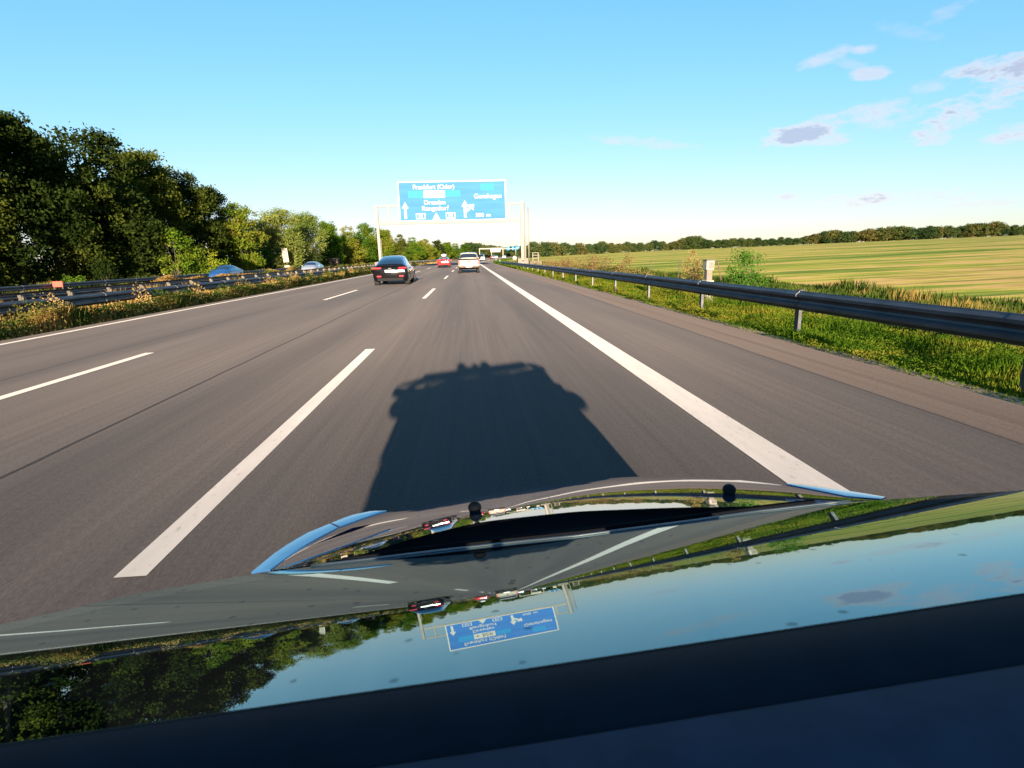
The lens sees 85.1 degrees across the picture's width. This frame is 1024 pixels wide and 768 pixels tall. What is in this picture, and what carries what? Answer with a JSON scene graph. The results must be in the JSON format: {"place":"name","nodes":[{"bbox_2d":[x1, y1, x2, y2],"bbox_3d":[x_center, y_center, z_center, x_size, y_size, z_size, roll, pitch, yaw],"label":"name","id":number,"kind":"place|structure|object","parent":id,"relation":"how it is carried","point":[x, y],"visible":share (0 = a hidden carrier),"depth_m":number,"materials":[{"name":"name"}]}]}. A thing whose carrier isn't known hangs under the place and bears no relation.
{"place":"outdoors","nodes":[
{"label":"outdoors","id":0,"kind":"place"},
{"bbox_2d":[0,262,374,293],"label":"wood edge grass","id":1,"kind":"structure","parent":0,"point":[325,266],"depth_m":46.64,"materials":[{"name":"green plant"}]},
{"bbox_2d":[0,260,436,326],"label":"median dry grass","id":2,"kind":"structure","parent":0,"point":[89,306],"depth_m":17.61,"materials":[{"name":"plant"}]},
{"bbox_2d":[208,265,243,276],"bbox_3d":[-28.096,-10.925,54.831,2.200,1.525,4.367,-2,13,-4],"label":"car","id":3,"kind":"object","parent":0,"point":[227,269],"visible":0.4,"depth_m":53.92,"materials":[{"name":"blue paint"}]},
{"bbox_2d":[301,261,323,269],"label":"car","id":4,"kind":"object","parent":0,"point":[312,265],"visible":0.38,"depth_m":67.63,"materials":[{"name":"grey paint"}]},
{"bbox_2d":[0,256,1023,624],"bbox_3d":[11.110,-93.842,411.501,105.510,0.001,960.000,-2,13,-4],"label":"road","id":5,"kind":"structure","parent":0,"point":[454,384],"depth_m":5.07,"materials":[{"name":"grey asphalt"}]},
{"bbox_2d":[373,255,415,284],"bbox_3d":[-6.804,-6.655,32.525,2.330,1.625,4.713,-2,13,-4],"label":"sedan","id":6,"kind":"object","parent":5,"relation":"on","point":[386,269],"visible":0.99,"depth_m":30.39,"materials":[{"name":"black paint"}]},
{"bbox_2d":[0,260,848,577],"bbox_3d":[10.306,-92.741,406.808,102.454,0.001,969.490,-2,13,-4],"label":"lane markings","id":7,"kind":"object","parent":5,"relation":"on","point":[780,462],"visible":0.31,"depth_m":4.47,"materials":[{"name":"paint"}]},
{"bbox_2d":[437,257,451,267],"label":"hatchback","id":8,"kind":"object","parent":5,"relation":"on","point":[443,261],"visible":0.99,"depth_m":76.78,"materials":[{"name":"red paint"}]},
{"bbox_2d":[456,252,480,272],"bbox_3d":[-3.922,-11.047,50.711,2.260,1.800,5.410,-2,13,-4],"label":"pickup truck","id":9,"kind":"object","parent":5,"relation":"on","point":[468,260],"visible":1,"depth_m":49.04,"materials":[{"name":"silver metal"}]},
{"bbox_2d":[0,476,1023,767],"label":"roadster","id":10,"kind":"object","parent":5,"relation":"on","point":[664,622],"visible":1,"depth_m":0.81,"materials":[{"name":"black paint"}]},
{"bbox_2d":[0,0,1023,266],"label":"sky","id":11,"kind":"structure","parent":0,"point":[611,121],"materials":[{"name":"blue"}]},
{"bbox_2d":[4,235,1023,392],"bbox_3d":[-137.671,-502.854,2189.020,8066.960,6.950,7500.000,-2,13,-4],"label":"ground","id":12,"kind":"structure","parent":0,"point":[986,267],"depth_m":42.55,"materials":[{"name":"plant"}]},
{"bbox_2d":[0,115,27,250],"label":"oak tree","id":13,"kind":"object","parent":12,"relation":"on","point":[3,206],"visible":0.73,"depth_m":42.12,"materials":[{"name":"green plant"}]},
{"bbox_2d":[0,109,100,285],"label":"oak tree","id":14,"kind":"object","parent":12,"relation":"on","point":[17,137],"visible":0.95,"depth_m":44.24,"materials":[{"name":"green plant"}]},
{"bbox_2d":[2,135,124,280],"bbox_3d":[-40.563,-15.130,48.952,10.347,13.674,9.568,-2,13,-3],"label":"oak tree","id":15,"kind":"object","parent":12,"relation":"on","point":[58,167],"visible":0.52,"depth_m":48.79,"materials":[{"name":"green plant"}]},
{"bbox_2d":[62,274,86,286],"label":"shrub","id":16,"kind":"object","parent":12,"relation":"on","point":[69,279],"visible":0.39,"depth_m":40.03,"materials":[{"name":"green plant"}]},
{"bbox_2d":[26,121,174,279],"bbox_3d":[-40.282,-17.223,54.586,13.143,15.272,12.135,2,13,15],"label":"oak tree","id":17,"kind":"object","parent":12,"relation":"on","point":[132,246],"visible":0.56,"depth_m":53.46,"materials":[{"name":"green plant"}]},
{"bbox_2d":[86,256,123,285],"bbox_3d":[-32.152,-8.772,44.008,2.185,2.668,2.550,-7,14,-23],"label":"shrub","id":18,"kind":"object","parent":12,"relation":"on","point":[102,271],"visible":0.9,"depth_m":43.59,"materials":[{"name":"green plant"}]},
{"bbox_2d":[106,147,194,276],"bbox_3d":[-40.887,-19.013,63.002,8.280,14.971,10.830,-6,14,-17],"label":"oak tree","id":19,"kind":"object","parent":12,"relation":"on","point":[157,191],"visible":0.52,"depth_m":62.38,"materials":[{"name":"green plant"}]},
{"bbox_2d":[0,267,301,291],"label":"guardrail","id":20,"kind":"object","parent":12,"relation":"on","point":[23,288],"visible":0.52,"depth_m":40.84,"materials":[{"name":"metal"}]},
{"bbox_2d":[152,224,194,275],"bbox_3d":[-34.428,-13.268,56.758,3.902,5.805,3.514,-2,13,-4],"label":"yellow shrub","id":21,"kind":"object","parent":12,"relation":"on","point":[175,234],"visible":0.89,"depth_m":56.60,"materials":[{"name":"green plant"}]},
{"bbox_2d":[3,275,362,340],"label":"median soil strip","id":22,"kind":"object","parent":12,"relation":"on","point":[140,315],"visible":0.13,"depth_m":16.00,"materials":[{"name":"brown soil"}]},
{"bbox_2d":[0,261,422,340],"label":"median plants","id":23,"kind":"object","parent":22,"relation":"on","point":[127,306],"visible":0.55,"depth_m":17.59,"materials":[{"name":"green plant"}]},
{"bbox_2d":[146,165,232,271],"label":"oak tree","id":24,"kind":"object","parent":12,"relation":"on","point":[187,189],"visible":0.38,"depth_m":70.08,"materials":[{"name":"green plant"}]},
{"bbox_2d":[0,254,392,292],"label":"undergrowth","id":25,"kind":"object","parent":12,"relation":"on","point":[10,279],"visible":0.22,"depth_m":50.47,"materials":[{"name":"green plant"}]},
{"bbox_2d":[174,241,230,274],"bbox_3d":[-33.541,-13.363,60.541,5.655,4.285,4.982,-2,13,-4],"label":"yellow shrub","id":26,"kind":"object","parent":12,"relation":"on","point":[192,251],"visible":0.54,"depth_m":60.22,"materials":[{"name":"green plant"}]},
{"bbox_2d":[182,184,242,265],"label":"oak tree","id":27,"kind":"object","parent":12,"relation":"on","point":[218,210],"visible":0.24,"depth_m":77.86,"materials":[{"name":"green plant"}]},
{"bbox_2d":[0,259,438,301],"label":"guardrail","id":28,"kind":"object","parent":12,"relation":"on","point":[18,296],"visible":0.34,"depth_m":20.83,"materials":[{"name":"metal"}]},
{"bbox_2d":[150,266,298,281],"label":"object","id":29,"kind":"object","parent":12,"relation":"on","point":[165,277],"visible":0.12,"depth_m":27.10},
{"bbox_2d":[0,259,454,316],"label":"guardrail","id":30,"kind":"object","parent":12,"relation":"on","point":[97,298],"visible":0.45,"depth_m":16.85,"materials":[{"name":"metal"}]},
{"bbox_2d":[210,200,271,270],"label":"broadleaf tree","id":31,"kind":"object","parent":12,"relation":"on","point":[240,220],"visible":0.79,"depth_m":76.53,"materials":[{"name":"green plant"}]},
{"bbox_2d":[246,227,274,259],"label":"broadleaf tree","id":32,"kind":"object","parent":12,"relation":"on","point":[265,252],"visible":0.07,"depth_m":103.38,"materials":[{"name":"green plant"}]},
{"bbox_2d":[251,204,308,268],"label":"willow tree","id":33,"kind":"object","parent":12,"relation":"on","point":[276,220],"visible":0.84,"depth_m":89.70,"materials":[{"name":"green plant"}]},
{"bbox_2d":[281,248,289,267],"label":"detour sign","id":34,"kind":"object","parent":12,"relation":"on","point":[285,255],"visible":0.9,"depth_m":87.29,"materials":[{"name":"metal"}]},
{"bbox_2d":[275,210,329,266],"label":"willow tree","id":35,"kind":"object","parent":12,"relation":"on","point":[305,222],"visible":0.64,"depth_m":104.12,"materials":[{"name":"green plant"}]},
{"bbox_2d":[315,221,346,262],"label":"broadleaf tree","id":36,"kind":"object","parent":12,"relation":"on","point":[334,247],"visible":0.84,"depth_m":123.96,"materials":[{"name":"green plant"}]},
{"bbox_2d":[327,258,339,265],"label":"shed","id":37,"kind":"structure","parent":12,"relation":"on","point":[334,261],"depth_m":124.31,"materials":[{"name":"paint"}]},
{"bbox_2d":[332,225,366,263],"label":"broadleaf tree","id":38,"kind":"object","parent":12,"relation":"on","point":[349,253],"visible":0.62,"depth_m":138.81,"materials":[{"name":"green plant"}]},
{"bbox_2d":[350,222,377,262],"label":"broadleaf tree","id":39,"kind":"object","parent":12,"relation":"on","point":[365,237],"visible":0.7,"depth_m":153.02,"materials":[{"name":"green plant"}]},
{"bbox_2d":[369,228,395,256],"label":"broadleaf tree","id":40,"kind":"object","parent":12,"relation":"on","point":[386,240],"visible":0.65,"depth_m":164.88,"materials":[{"name":"green plant"}]},
{"bbox_2d":[389,234,409,255],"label":"tree","id":41,"kind":"object","parent":12,"relation":"on","point":[401,245],"visible":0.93,"depth_m":169.00,"materials":[{"name":"green plant"}]},
{"bbox_2d":[408,242,423,260],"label":"broadleaf tree","id":42,"kind":"object","parent":12,"relation":"on","point":[415,249],"visible":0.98,"depth_m":257.58,"materials":[{"name":"green plant"}]},
{"bbox_2d":[407,237,426,260],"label":"broadleaf tree","id":43,"kind":"object","parent":12,"relation":"on","point":[419,246],"visible":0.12,"depth_m":277.00,"materials":[{"name":"green plant"}]},
{"bbox_2d":[416,238,436,259],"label":"broadleaf tree","id":44,"kind":"object","parent":12,"relation":"on","point":[429,249],"visible":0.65,"depth_m":307.14,"materials":[{"name":"green plant"}]},
{"bbox_2d":[432,240,444,256],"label":"pine tree","id":45,"kind":"object","parent":12,"relation":"on","point":[437,244],"visible":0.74,"depth_m":332.39,"materials":[{"name":"green plant"}]},
{"bbox_2d":[441,242,455,258],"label":"broadleaf tree","id":46,"kind":"object","parent":12,"relation":"on","point":[448,247],"visible":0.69,"depth_m":353.86,"materials":[{"name":"green plant"}]},
{"bbox_2d":[374,200,527,264],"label":"sign gantry","id":47,"kind":"object","parent":12,"relation":"on","point":[509,219],"visible":0.69,"depth_m":67.90,"materials":[{"name":"grey metal"}]},
{"bbox_2d":[397,180,506,221],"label":"direction sign","id":48,"kind":"object","parent":47,"relation":"attached to","point":[454,200],"visible":1,"depth_m":67.06,"materials":[{"name":"blue metal"}]},
{"bbox_2d":[450,243,463,258],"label":"broadleaf tree","id":49,"kind":"object","parent":12,"relation":"on","point":[455,248],"visible":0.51,"depth_m":369.70,"materials":[{"name":"green plant"}]},
{"bbox_2d":[460,242,482,256],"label":"broadleaf tree","id":50,"kind":"object","parent":12,"relation":"on","point":[474,248],"visible":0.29,"depth_m":450.60,"materials":[{"name":"green plant"}]},
{"bbox_2d":[474,243,496,256],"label":"broadleaf tree","id":51,"kind":"object","parent":12,"relation":"on","point":[487,254],"visible":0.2,"depth_m":521.61,"materials":[{"name":"green plant"}]},
{"bbox_2d":[493,258,522,268],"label":"verge grass","id":52,"kind":"structure","parent":12,"relation":"on","point":[500,260],"depth_m":103.29,"materials":[{"name":"green plant"}]},
{"bbox_2d":[510,247,535,257],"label":"tree","id":53,"kind":"object","parent":12,"relation":"on","point":[518,253],"visible":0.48,"depth_m":248.47,"materials":[{"name":"green plant"}]},
{"bbox_2d":[524,202,529,263],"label":"camera mast","id":54,"kind":"object","parent":12,"relation":"on","point":[525,223],"visible":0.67,"depth_m":73.32,"materials":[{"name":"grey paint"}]},
{"bbox_2d":[526,241,544,257],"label":"tree","id":55,"kind":"object","parent":12,"relation":"on","point":[534,246],"visible":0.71,"depth_m":271.16,"materials":[{"name":"green plant"}]},
{"bbox_2d":[539,241,555,256],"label":"tree","id":56,"kind":"object","parent":12,"relation":"on","point":[547,247],"visible":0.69,"depth_m":298.18,"materials":[{"name":"green plant"}]},
{"bbox_2d":[549,242,566,255],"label":"tree","id":57,"kind":"object","parent":12,"relation":"on","point":[559,248],"visible":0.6,"depth_m":321.00,"materials":[{"name":"green plant"}]},
{"bbox_2d":[559,242,573,255],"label":"tree","id":58,"kind":"object","parent":12,"relation":"on","point":[569,248],"visible":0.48,"depth_m":339.24,"materials":[{"name":"green plant"}]},
{"bbox_2d":[559,253,585,273],"bbox_3d":[3.848,-7.794,36.546,1.963,1.566,2.025,3,14,21],"label":"brown shrub","id":59,"kind":"object","parent":12,"relation":"on","point":[573,263],"visible":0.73,"depth_m":36.42,"materials":[{"name":"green plant"}]},
{"bbox_2d":[574,242,590,254],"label":"tree","id":60,"kind":"object","parent":12,"relation":"on","point":[581,247],"visible":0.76,"depth_m":375.34,"materials":[{"name":"green plant"}]},
{"bbox_2d":[591,243,607,253],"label":"tree","id":61,"kind":"object","parent":12,"relation":"on","point":[598,247],"visible":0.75,"depth_m":391.40,"materials":[{"name":"green plant"}]},
{"bbox_2d":[579,252,622,278],"bbox_3d":[4.727,-6.292,29.942,2.397,1.573,2.431,-8,14,-24],"label":"brown shrub","id":62,"kind":"object","parent":12,"relation":"on","point":[597,259],"visible":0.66,"depth_m":29.62,"materials":[{"name":"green plant"}]},
{"bbox_2d":[596,241,610,253],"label":"tree","id":63,"kind":"object","parent":12,"relation":"on","point":[605,244],"visible":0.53,"depth_m":398.82,"materials":[{"name":"green plant"}]},
{"bbox_2d":[607,243,620,252],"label":"tree","id":64,"kind":"object","parent":12,"relation":"on","point":[614,248],"visible":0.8,"depth_m":408.00,"materials":[{"name":"green plant"}]},
{"bbox_2d":[606,249,645,274],"bbox_3d":[5.511,-5.691,27.044,2.086,1.656,1.536,6,15,31],"label":"brown shrub","id":65,"kind":"object","parent":12,"relation":"on","point":[625,262],"visible":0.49,"depth_m":26.96,"materials":[{"name":"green plant"}]},
{"bbox_2d":[622,241,636,252],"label":"tree","id":66,"kind":"object","parent":12,"relation":"on","point":[630,245],"visible":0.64,"depth_m":424.85,"materials":[{"name":"green plant"}]},
{"bbox_2d":[539,258,723,279],"bbox_3d":[6.270,-11.845,54.880,0.528,1.055,65.043,-2,13,-4],"label":"field fence","id":67,"kind":"object","parent":12,"relation":"on","point":[656,266],"visible":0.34,"depth_m":28.95,"materials":[{"name":"wood"}]},
{"bbox_2d":[650,240,664,250],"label":"tree","id":68,"kind":"object","parent":12,"relation":"on","point":[657,246],"visible":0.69,"depth_m":452.63,"materials":[{"name":"green plant"}]},
{"bbox_2d":[670,238,691,249],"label":"tree","id":69,"kind":"object","parent":12,"relation":"on","point":[681,242],"visible":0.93,"depth_m":461.52,"materials":[{"name":"green plant"}]},
{"bbox_2d":[683,236,698,249],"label":"tree","id":70,"kind":"object","parent":12,"relation":"on","point":[690,238],"visible":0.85,"depth_m":459.50,"materials":[{"name":"green plant"}]},
{"bbox_2d":[681,249,703,279],"bbox_3d":[6.863,-4.320,21.126,0.866,1.568,1.029,10,17,40],"label":"brown shrub","id":71,"kind":"object","parent":12,"relation":"on","point":[694,275],"visible":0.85,"depth_m":21.01,"materials":[{"name":"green plant"}]},
{"bbox_2d":[687,235,705,248],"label":"tree","id":72,"kind":"object","parent":12,"relation":"on","point":[697,238],"visible":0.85,"depth_m":458.94,"materials":[{"name":"green plant"}]},
{"bbox_2d":[702,260,714,301],"bbox_3d":[5.551,-2.903,15.819,0.274,1.216,0.245,-4,13,-12],"label":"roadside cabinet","id":73,"kind":"object","parent":12,"relation":"on","point":[708,266],"visible":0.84,"depth_m":15.69,"materials":[{"name":"white paint"}]},
{"bbox_2d":[722,238,737,247],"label":"tree","id":74,"kind":"object","parent":12,"relation":"on","point":[731,241],"visible":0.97,"depth_m":455.19,"materials":[{"name":"green plant"}]},
{"bbox_2d":[733,237,747,246],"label":"tree","id":75,"kind":"object","parent":12,"relation":"on","point":[740,242],"visible":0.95,"depth_m":453.62,"materials":[{"name":"green plant"}]},
{"bbox_2d":[724,247,771,285],"bbox_3d":[7.575,-3.550,17.725,1.688,1.566,1.562,-10,16,-34],"label":"green shrub","id":76,"kind":"object","parent":12,"relation":"on","point":[742,278],"visible":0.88,"depth_m":17.68,"materials":[{"name":"green plant"}]},
{"bbox_2d":[752,237,763,246],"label":"tree","id":77,"kind":"object","parent":12,"relation":"on","point":[757,242],"visible":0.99,"depth_m":452.36,"materials":[{"name":"green plant"}]},
{"bbox_2d":[499,262,1023,392],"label":"guardrail","id":78,"kind":"object","parent":12,"relation":"on","point":[1000,327],"visible":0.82,"depth_m":7.73,"materials":[{"name":"metal"}]},
{"bbox_2d":[505,265,1023,403],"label":"verge grass","id":79,"kind":"structure","parent":12,"relation":"on","point":[952,345],"depth_m":8.51,"materials":[{"name":"green plant"}]},
{"bbox_2d":[510,261,1023,353],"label":"field edge grass","id":80,"kind":"structure","parent":12,"relation":"on","point":[845,287],"depth_m":14.97,"materials":[{"name":"green plant"}]},
{"bbox_2d":[521,270,1023,405],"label":"gravel strip","id":81,"kind":"object","parent":12,"relation":"on","point":[955,383],"visible":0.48,"depth_m":7.06,"materials":[{"name":"grey gravel"}]},
{"bbox_2d":[797,236,810,244],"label":"tree","id":82,"kind":"object","parent":12,"relation":"on","point":[805,240],"visible":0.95,"depth_m":444.52,"materials":[{"name":"green plant"}]},
{"bbox_2d":[809,233,820,243],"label":"tree","id":83,"kind":"object","parent":12,"relation":"on","point":[814,237],"visible":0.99,"depth_m":442.84,"materials":[{"name":"green plant"}]},
{"bbox_2d":[817,231,835,243],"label":"tree","id":84,"kind":"object","parent":12,"relation":"on","point":[823,241],"visible":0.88,"depth_m":439.83,"materials":[{"name":"green plant"}]},
{"bbox_2d":[820,229,839,242],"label":"tree","id":85,"kind":"object","parent":12,"relation":"on","point":[833,233],"visible":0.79,"depth_m":437.97,"materials":[{"name":"green plant"}]},
{"bbox_2d":[824,230,851,242],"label":"tree","id":86,"kind":"object","parent":12,"relation":"on","point":[840,238],"visible":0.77,"depth_m":435.26,"materials":[{"name":"green plant"}]},
{"bbox_2d":[846,230,859,241],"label":"tree","id":87,"kind":"object","parent":12,"relation":"on","point":[854,239],"visible":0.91,"depth_m":434.97,"materials":[{"name":"green plant"}]},
{"bbox_2d":[856,230,870,241],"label":"tree","id":88,"kind":"object","parent":12,"relation":"on","point":[861,234],"visible":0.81,"depth_m":432.79,"materials":[{"name":"green plant"}]},
{"bbox_2d":[862,228,887,241],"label":"tree","id":89,"kind":"object","parent":12,"relation":"on","point":[868,236],"visible":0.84,"depth_m":429.00,"materials":[{"name":"green plant"}]},
{"bbox_2d":[870,227,890,241],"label":"tree","id":90,"kind":"object","parent":12,"relation":"on","point":[882,232],"visible":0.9,"depth_m":428.21,"materials":[{"name":"green plant"}]},
{"bbox_2d":[884,226,903,240],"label":"tree","id":91,"kind":"object","parent":12,"relation":"on","point":[893,237],"visible":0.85,"depth_m":426.58,"materials":[{"name":"green plant"}]},
{"bbox_2d":[890,225,910,239],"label":"tree","id":92,"kind":"object","parent":12,"relation":"on","point":[902,229],"visible":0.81,"depth_m":423.63,"materials":[{"name":"green plant"}]},
{"bbox_2d":[903,226,926,239],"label":"tree","id":93,"kind":"object","parent":12,"relation":"on","point":[911,234],"visible":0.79,"depth_m":421.20,"materials":[{"name":"green plant"}]},
{"bbox_2d":[913,227,931,239],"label":"tree","id":94,"kind":"object","parent":12,"relation":"on","point":[922,230],"visible":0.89,"depth_m":420.43,"materials":[{"name":"green plant"}]},
{"bbox_2d":[923,225,943,238],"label":"tree","id":95,"kind":"object","parent":12,"relation":"on","point":[933,233],"visible":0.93,"depth_m":417.21,"materials":[{"name":"green plant"}]},
{"bbox_2d":[931,225,952,238],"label":"tree","id":96,"kind":"object","parent":12,"relation":"on","point":[941,228],"visible":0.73,"depth_m":415.74,"materials":[{"name":"green plant"}]},
{"bbox_2d":[939,225,962,237],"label":"tree","id":97,"kind":"object","parent":12,"relation":"on","point":[950,228],"visible":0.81,"depth_m":413.28,"materials":[{"name":"green plant"}]},
{"bbox_2d":[950,226,968,237],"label":"tree","id":98,"kind":"object","parent":12,"relation":"on","point":[960,228],"visible":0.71,"depth_m":412.36,"materials":[{"name":"green plant"}]},
{"bbox_2d":[955,223,980,237],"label":"tree","id":99,"kind":"object","parent":12,"relation":"on","point":[971,228],"visible":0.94,"depth_m":409.22,"materials":[{"name":"green plant"}]},
{"bbox_2d":[974,223,995,236],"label":"tree","id":100,"kind":"object","parent":12,"relation":"on","point":[980,233],"visible":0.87,"depth_m":406.46,"materials":[{"name":"green plant"}]},
{"bbox_2d":[978,221,1010,236],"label":"tree","id":101,"kind":"object","parent":12,"relation":"on","point":[997,226],"visible":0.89,"depth_m":403.01,"materials":[{"name":"green plant"}]},
{"bbox_2d":[996,226,1011,235],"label":"tree","id":102,"kind":"object","parent":12,"relation":"on","point":[1005,232],"visible":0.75,"depth_m":402.79,"materials":[{"name":"green plant"}]},
{"bbox_2d":[1007,225,1023,235],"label":"tree","id":103,"kind":"object","parent":12,"relation":"on","point":[1015,231],"visible":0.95,"depth_m":400.28,"materials":[{"name":"green plant"}]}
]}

